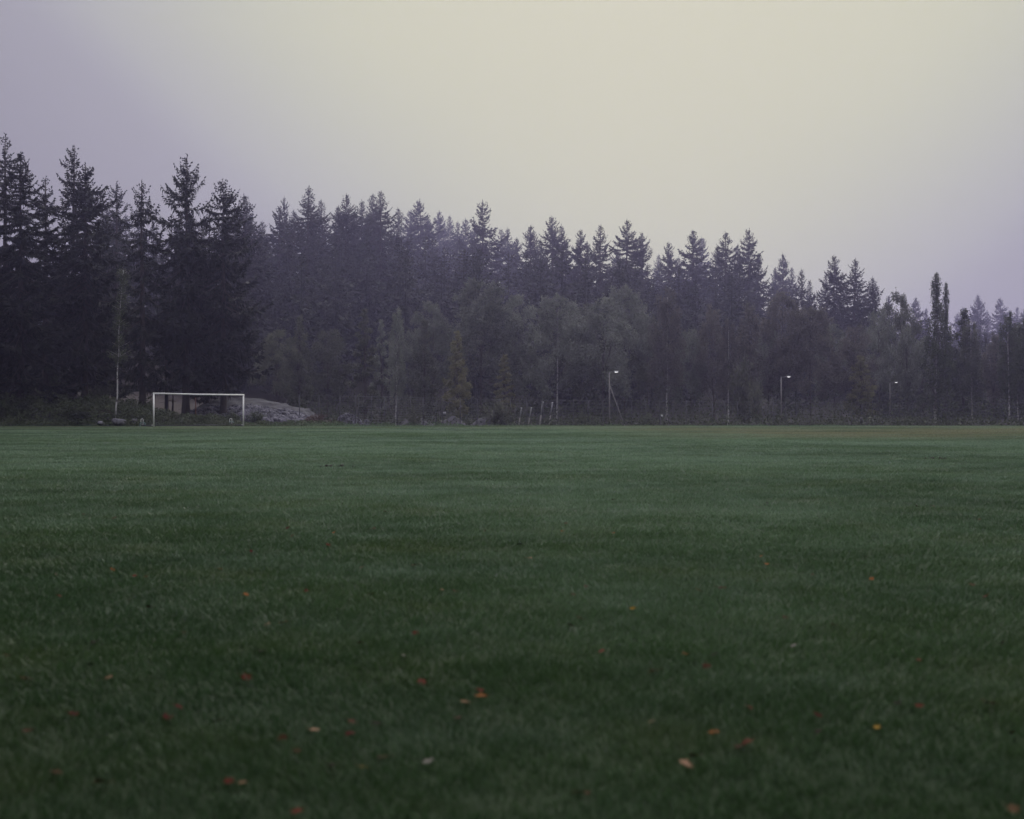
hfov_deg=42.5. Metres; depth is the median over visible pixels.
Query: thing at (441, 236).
spruce tree
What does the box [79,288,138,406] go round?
spruce tree
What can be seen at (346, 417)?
stone pile
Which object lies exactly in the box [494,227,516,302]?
spruce tree
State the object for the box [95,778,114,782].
fallen leaf
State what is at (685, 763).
fallen leaf
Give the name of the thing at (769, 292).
spruce tree
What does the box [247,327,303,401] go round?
alder tree
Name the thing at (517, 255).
spruce tree
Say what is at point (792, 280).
spruce tree
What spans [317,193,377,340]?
spruce tree
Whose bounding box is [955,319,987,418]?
birch tree
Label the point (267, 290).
spruce tree
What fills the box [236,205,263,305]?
spruce tree
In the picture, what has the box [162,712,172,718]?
fallen leaf
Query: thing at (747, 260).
spruce tree
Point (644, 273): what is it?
spruce tree
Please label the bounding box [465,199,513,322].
spruce tree
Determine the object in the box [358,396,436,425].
panel fence
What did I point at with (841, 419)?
forest floor plants
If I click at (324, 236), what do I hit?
spruce tree
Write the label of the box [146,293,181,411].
spruce tree
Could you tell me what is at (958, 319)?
spruce tree
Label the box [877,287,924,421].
alder tree
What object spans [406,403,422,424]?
bush
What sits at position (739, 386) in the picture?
tree
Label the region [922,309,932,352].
spruce tree
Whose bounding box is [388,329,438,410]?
willow tree
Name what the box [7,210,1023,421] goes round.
forest
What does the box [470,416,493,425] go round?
gravel heap
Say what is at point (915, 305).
spruce tree
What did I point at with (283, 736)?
fallen leaf
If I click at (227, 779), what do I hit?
fallen leaf
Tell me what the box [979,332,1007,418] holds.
birch tree
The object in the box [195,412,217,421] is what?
bush
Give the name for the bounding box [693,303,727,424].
birch tree
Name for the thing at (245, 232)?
spruce tree
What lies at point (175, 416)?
bush
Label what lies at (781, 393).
street lamp
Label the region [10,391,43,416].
bush
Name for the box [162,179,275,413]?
spruce tree
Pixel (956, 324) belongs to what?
spruce tree
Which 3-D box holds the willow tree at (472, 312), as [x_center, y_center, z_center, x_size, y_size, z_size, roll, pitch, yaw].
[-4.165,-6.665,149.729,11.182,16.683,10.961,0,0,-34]
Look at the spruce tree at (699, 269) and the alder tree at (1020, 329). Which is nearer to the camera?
the alder tree at (1020, 329)
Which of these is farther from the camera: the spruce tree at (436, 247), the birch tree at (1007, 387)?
the spruce tree at (436, 247)
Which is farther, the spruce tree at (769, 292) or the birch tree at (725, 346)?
the spruce tree at (769, 292)
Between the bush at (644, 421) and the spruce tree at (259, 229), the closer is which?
the bush at (644, 421)
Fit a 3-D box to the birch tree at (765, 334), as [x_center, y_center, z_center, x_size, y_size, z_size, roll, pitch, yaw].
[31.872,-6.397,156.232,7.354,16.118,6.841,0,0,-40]
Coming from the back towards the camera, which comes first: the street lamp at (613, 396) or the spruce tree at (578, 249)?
the spruce tree at (578, 249)
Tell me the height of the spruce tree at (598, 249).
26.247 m
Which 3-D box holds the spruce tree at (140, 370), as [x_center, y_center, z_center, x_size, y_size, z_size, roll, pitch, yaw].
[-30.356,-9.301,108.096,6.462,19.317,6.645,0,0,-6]
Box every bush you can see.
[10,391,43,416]
[63,401,94,423]
[124,411,142,421]
[157,410,180,421]
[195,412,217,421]
[226,409,242,420]
[244,410,265,422]
[303,413,334,421]
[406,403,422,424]
[445,407,459,419]
[479,397,515,425]
[640,412,652,425]
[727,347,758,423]
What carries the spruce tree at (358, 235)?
on the ground at (352, 397)
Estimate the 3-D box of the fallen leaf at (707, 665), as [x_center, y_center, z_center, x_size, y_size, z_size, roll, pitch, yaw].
[0.960,1.262,6.502,0.047,0.008,0.078,-6,26,4]
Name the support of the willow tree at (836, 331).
on the ground at (352, 397)
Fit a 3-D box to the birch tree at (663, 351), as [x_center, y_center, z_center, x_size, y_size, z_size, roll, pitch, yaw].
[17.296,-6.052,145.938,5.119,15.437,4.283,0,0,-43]
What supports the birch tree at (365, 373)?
on the ground at (352, 397)
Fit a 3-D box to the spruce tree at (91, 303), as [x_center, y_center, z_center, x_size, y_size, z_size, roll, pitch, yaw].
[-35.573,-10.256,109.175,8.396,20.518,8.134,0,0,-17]
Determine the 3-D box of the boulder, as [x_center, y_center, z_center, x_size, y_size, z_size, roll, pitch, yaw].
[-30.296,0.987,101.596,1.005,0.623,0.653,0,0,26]
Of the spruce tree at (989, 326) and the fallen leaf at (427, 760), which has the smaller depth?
the fallen leaf at (427, 760)
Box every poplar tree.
[918,272,954,422]
[937,283,956,421]
[946,308,984,423]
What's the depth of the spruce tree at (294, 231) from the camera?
250.03 m
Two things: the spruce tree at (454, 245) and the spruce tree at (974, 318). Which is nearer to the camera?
the spruce tree at (454, 245)
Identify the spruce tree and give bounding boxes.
[0,133,64,393]
[0,152,89,403]
[0,225,28,391]
[25,176,69,402]
[28,146,128,404]
[30,276,92,396]
[34,162,132,407]
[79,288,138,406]
[93,181,148,391]
[99,180,180,410]
[121,153,240,413]
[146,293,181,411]
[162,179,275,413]
[168,277,238,404]
[226,194,278,385]
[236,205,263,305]
[240,216,284,369]
[255,206,305,336]
[257,222,281,281]
[272,196,293,270]
[278,186,337,346]
[280,211,305,311]
[293,205,328,326]
[309,199,336,269]
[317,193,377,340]
[325,206,351,255]
[343,210,368,305]
[350,200,372,243]
[358,211,392,304]
[362,190,405,328]
[365,196,386,240]
[386,208,413,261]
[400,210,435,327]
[402,199,443,317]
[412,219,443,303]
[421,210,455,276]
[442,216,455,269]
[445,219,471,295]
[445,221,467,288]
[461,227,484,273]
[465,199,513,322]
[485,230,520,302]
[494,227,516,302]
[503,237,525,302]
[509,225,548,337]
[519,217,576,308]
[553,226,575,295]
[563,230,597,308]
[578,241,597,282]
[582,224,624,309]
[603,219,650,323]
[605,247,624,280]
[627,232,661,310]
[649,253,666,306]
[654,243,686,320]
[665,256,691,284]
[670,230,712,330]
[687,237,712,317]
[700,232,745,367]
[703,247,724,300]
[728,244,747,295]
[732,228,771,346]
[744,256,785,371]
[765,266,780,306]
[766,254,799,340]
[784,268,799,310]
[790,269,817,390]
[804,280,817,316]
[809,255,858,394]
[816,275,832,325]
[832,258,875,399]
[859,276,889,356]
[884,295,894,324]
[906,298,927,342]
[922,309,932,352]
[950,308,970,342]
[951,314,960,347]
[966,295,990,347]
[983,312,995,340]
[988,297,1016,346]
[1013,306,1020,326]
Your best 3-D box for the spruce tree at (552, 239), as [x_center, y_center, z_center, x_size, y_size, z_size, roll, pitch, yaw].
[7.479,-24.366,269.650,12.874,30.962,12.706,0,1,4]
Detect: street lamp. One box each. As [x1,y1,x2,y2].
[609,371,624,424]
[781,376,790,419]
[889,381,897,420]
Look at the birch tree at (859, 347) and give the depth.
154.43 m
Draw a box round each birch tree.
[103,266,134,416]
[347,308,384,418]
[369,319,393,420]
[385,308,406,424]
[406,319,440,419]
[441,330,472,418]
[493,354,515,418]
[645,285,687,423]
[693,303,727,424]
[715,319,739,424]
[754,287,812,418]
[830,322,881,412]
[843,355,879,421]
[893,322,920,417]
[910,335,933,422]
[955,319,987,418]
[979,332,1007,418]
[995,311,1023,419]
[1002,322,1023,423]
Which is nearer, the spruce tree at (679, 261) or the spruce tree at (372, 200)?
the spruce tree at (372, 200)
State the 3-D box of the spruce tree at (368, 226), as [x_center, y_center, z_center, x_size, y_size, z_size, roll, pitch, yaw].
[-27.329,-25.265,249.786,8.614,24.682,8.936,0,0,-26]
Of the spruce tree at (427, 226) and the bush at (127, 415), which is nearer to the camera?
the bush at (127, 415)
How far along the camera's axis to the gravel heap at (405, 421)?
116.42 m
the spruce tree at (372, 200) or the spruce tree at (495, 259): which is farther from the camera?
the spruce tree at (495, 259)
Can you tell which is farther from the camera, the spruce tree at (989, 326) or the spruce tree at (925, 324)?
the spruce tree at (989, 326)
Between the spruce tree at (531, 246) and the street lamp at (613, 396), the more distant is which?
the spruce tree at (531, 246)
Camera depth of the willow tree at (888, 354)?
164.26 m
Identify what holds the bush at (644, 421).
on the ground at (352, 397)
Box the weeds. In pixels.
[241,421,1017,425]
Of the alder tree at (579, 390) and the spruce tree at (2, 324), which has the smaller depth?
the spruce tree at (2, 324)
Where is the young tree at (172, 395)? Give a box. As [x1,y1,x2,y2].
[161,358,175,410]
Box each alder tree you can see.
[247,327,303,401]
[286,315,313,408]
[302,328,356,419]
[551,300,607,410]
[627,314,670,411]
[667,327,709,422]
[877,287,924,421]
[1002,318,1023,406]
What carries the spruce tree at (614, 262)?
on the ground at (352, 397)
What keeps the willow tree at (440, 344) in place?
on the ground at (352, 397)
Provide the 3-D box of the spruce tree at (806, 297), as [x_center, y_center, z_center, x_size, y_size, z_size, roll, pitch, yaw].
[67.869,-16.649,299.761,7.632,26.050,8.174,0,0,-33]
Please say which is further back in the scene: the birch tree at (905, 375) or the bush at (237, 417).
the birch tree at (905, 375)
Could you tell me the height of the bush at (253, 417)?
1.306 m
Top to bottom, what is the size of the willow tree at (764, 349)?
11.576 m
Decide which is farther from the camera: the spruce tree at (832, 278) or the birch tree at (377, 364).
the spruce tree at (832, 278)
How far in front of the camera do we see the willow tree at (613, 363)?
146.18 m
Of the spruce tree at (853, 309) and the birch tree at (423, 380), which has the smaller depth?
the birch tree at (423, 380)
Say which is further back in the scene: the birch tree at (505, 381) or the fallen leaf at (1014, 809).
the birch tree at (505, 381)
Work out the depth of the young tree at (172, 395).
123.95 m
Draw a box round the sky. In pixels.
[0,0,1023,341]
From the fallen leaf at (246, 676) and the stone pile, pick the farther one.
the stone pile
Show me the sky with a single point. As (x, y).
(885, 135)
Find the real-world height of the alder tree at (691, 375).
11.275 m
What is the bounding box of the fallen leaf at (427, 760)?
[422,757,432,763]
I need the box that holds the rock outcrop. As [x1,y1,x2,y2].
[190,397,320,422]
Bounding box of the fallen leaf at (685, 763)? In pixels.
[680,758,693,767]
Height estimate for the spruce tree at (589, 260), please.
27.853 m
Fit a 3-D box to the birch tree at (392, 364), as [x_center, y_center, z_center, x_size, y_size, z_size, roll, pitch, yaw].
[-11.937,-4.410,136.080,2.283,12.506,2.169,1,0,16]
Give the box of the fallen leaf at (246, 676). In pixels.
[238,673,251,680]
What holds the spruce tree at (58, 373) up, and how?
on the ground at (352, 397)
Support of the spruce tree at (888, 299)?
on the ground at (352, 397)
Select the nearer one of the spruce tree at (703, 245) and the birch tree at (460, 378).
the birch tree at (460, 378)
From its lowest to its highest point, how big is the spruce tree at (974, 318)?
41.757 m
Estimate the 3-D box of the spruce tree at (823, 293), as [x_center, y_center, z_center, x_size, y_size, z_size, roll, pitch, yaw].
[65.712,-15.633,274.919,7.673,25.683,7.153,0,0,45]
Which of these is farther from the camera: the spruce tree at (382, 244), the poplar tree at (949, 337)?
the spruce tree at (382, 244)
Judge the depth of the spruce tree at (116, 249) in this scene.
149.80 m
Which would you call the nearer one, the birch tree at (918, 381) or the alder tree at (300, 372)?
the alder tree at (300, 372)
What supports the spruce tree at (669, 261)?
on the ground at (352, 397)
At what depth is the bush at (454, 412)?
118.83 m
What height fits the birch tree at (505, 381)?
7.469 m
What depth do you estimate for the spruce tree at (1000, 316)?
549.93 m
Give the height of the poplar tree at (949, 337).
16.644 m
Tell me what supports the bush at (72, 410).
on the ground at (352, 397)
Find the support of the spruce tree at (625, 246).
on the ground at (352, 397)
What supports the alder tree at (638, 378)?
on the ground at (352, 397)
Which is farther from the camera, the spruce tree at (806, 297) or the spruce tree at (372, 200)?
the spruce tree at (806, 297)
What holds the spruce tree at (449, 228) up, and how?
on the ground at (352, 397)
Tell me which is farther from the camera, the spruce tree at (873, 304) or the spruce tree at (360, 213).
the spruce tree at (360, 213)
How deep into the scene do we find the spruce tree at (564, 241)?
279.45 m
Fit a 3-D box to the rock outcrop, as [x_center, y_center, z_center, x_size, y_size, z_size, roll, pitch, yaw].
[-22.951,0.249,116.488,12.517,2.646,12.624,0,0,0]
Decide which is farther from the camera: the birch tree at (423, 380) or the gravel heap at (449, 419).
the birch tree at (423, 380)
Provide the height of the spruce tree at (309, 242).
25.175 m
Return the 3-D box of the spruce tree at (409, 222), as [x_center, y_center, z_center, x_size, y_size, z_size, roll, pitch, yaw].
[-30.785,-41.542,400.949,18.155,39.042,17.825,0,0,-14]
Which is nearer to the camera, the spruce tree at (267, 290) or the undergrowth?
the undergrowth
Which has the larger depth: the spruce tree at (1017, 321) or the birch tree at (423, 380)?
the spruce tree at (1017, 321)
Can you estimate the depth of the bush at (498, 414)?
116.73 m
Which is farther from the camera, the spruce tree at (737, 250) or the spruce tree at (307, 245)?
the spruce tree at (737, 250)
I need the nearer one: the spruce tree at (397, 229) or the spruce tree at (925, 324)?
the spruce tree at (397, 229)
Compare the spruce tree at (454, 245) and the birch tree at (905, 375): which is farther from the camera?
the spruce tree at (454, 245)
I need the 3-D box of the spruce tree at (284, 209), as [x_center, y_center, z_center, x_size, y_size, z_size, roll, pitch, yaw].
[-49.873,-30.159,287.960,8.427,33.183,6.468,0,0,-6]
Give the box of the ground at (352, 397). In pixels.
[0,343,1023,818]
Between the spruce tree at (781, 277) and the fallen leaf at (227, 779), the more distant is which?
the spruce tree at (781, 277)
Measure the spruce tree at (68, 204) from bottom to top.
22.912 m
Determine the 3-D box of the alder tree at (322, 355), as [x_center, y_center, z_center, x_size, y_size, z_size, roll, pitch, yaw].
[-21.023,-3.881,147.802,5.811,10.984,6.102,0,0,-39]
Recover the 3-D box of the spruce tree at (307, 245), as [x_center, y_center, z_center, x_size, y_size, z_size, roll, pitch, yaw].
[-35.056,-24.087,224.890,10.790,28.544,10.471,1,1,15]
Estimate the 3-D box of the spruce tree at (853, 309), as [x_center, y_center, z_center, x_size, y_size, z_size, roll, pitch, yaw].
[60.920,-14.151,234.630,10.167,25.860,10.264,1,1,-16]
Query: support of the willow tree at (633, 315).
on the ground at (352, 397)
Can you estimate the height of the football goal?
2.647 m
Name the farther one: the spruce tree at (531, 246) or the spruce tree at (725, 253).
the spruce tree at (531, 246)
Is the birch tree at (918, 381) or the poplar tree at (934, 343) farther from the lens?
the birch tree at (918, 381)
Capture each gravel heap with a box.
[401,416,432,425]
[441,416,468,425]
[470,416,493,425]
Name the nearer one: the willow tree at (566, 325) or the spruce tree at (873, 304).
the willow tree at (566, 325)
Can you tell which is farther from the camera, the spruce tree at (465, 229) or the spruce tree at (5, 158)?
the spruce tree at (465, 229)
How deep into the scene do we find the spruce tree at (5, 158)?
111.98 m
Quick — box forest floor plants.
[287,385,1023,425]
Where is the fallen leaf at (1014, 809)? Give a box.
[1002,802,1020,813]
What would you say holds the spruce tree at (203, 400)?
on the ground at (352, 397)
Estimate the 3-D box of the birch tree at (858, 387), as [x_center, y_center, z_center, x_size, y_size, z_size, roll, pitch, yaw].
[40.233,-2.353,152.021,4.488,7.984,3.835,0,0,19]
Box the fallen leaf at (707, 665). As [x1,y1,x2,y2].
[702,660,710,669]
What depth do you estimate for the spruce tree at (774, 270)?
374.90 m
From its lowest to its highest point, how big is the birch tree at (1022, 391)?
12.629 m
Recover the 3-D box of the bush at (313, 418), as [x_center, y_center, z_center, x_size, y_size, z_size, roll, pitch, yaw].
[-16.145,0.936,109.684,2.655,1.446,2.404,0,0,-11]
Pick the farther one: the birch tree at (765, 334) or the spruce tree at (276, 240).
the spruce tree at (276, 240)
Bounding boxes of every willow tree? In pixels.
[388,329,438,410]
[407,297,457,421]
[440,277,531,416]
[485,290,537,419]
[522,293,595,423]
[563,293,639,423]
[594,283,655,419]
[751,329,791,421]
[771,306,845,422]
[812,320,852,414]
[855,305,899,422]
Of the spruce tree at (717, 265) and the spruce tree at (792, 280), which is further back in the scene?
the spruce tree at (792, 280)
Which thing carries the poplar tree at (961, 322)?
on the ground at (352, 397)
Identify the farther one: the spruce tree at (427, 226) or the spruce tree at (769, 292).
the spruce tree at (427, 226)
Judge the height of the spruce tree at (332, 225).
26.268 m
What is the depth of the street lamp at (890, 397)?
159.98 m
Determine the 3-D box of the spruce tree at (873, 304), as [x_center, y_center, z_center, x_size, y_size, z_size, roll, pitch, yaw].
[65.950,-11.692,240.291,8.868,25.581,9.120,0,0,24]
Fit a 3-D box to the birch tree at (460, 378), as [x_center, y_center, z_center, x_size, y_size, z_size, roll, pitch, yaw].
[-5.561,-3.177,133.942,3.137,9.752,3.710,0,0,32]
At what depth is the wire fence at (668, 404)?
129.87 m
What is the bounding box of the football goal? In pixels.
[140,393,243,426]
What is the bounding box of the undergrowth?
[0,387,342,425]
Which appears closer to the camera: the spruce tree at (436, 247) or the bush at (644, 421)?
the bush at (644, 421)
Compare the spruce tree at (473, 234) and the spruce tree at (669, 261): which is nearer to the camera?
the spruce tree at (669, 261)
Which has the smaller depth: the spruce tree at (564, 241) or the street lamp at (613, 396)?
the street lamp at (613, 396)
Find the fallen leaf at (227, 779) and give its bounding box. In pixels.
[222,777,233,782]
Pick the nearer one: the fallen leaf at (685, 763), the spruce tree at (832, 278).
the fallen leaf at (685, 763)
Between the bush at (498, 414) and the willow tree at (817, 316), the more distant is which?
the willow tree at (817, 316)
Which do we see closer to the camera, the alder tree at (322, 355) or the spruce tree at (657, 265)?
the alder tree at (322, 355)
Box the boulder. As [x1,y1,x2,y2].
[112,418,125,425]
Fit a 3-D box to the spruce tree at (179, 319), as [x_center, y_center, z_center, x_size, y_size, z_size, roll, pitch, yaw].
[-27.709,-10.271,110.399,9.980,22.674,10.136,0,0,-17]
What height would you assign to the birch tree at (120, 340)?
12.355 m
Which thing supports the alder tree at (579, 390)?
on the ground at (352, 397)
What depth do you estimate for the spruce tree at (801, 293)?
249.50 m
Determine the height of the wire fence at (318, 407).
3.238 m
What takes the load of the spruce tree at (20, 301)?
on the ground at (352, 397)
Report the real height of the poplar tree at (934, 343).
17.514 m
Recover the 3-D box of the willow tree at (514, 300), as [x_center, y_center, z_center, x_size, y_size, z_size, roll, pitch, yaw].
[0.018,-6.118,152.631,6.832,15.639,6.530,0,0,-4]
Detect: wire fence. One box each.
[299,395,355,424]
[442,399,975,425]
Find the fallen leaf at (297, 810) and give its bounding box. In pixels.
[291,806,306,813]
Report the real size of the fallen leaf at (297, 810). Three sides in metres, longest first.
0.062 x 0.037 x 0.007 m
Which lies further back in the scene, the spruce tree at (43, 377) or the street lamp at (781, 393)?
the street lamp at (781, 393)
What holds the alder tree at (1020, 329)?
on the ground at (352, 397)
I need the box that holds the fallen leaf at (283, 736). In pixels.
[278,734,287,739]
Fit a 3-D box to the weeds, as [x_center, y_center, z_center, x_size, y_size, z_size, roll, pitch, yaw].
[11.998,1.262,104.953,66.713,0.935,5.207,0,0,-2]
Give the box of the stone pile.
[337,413,362,425]

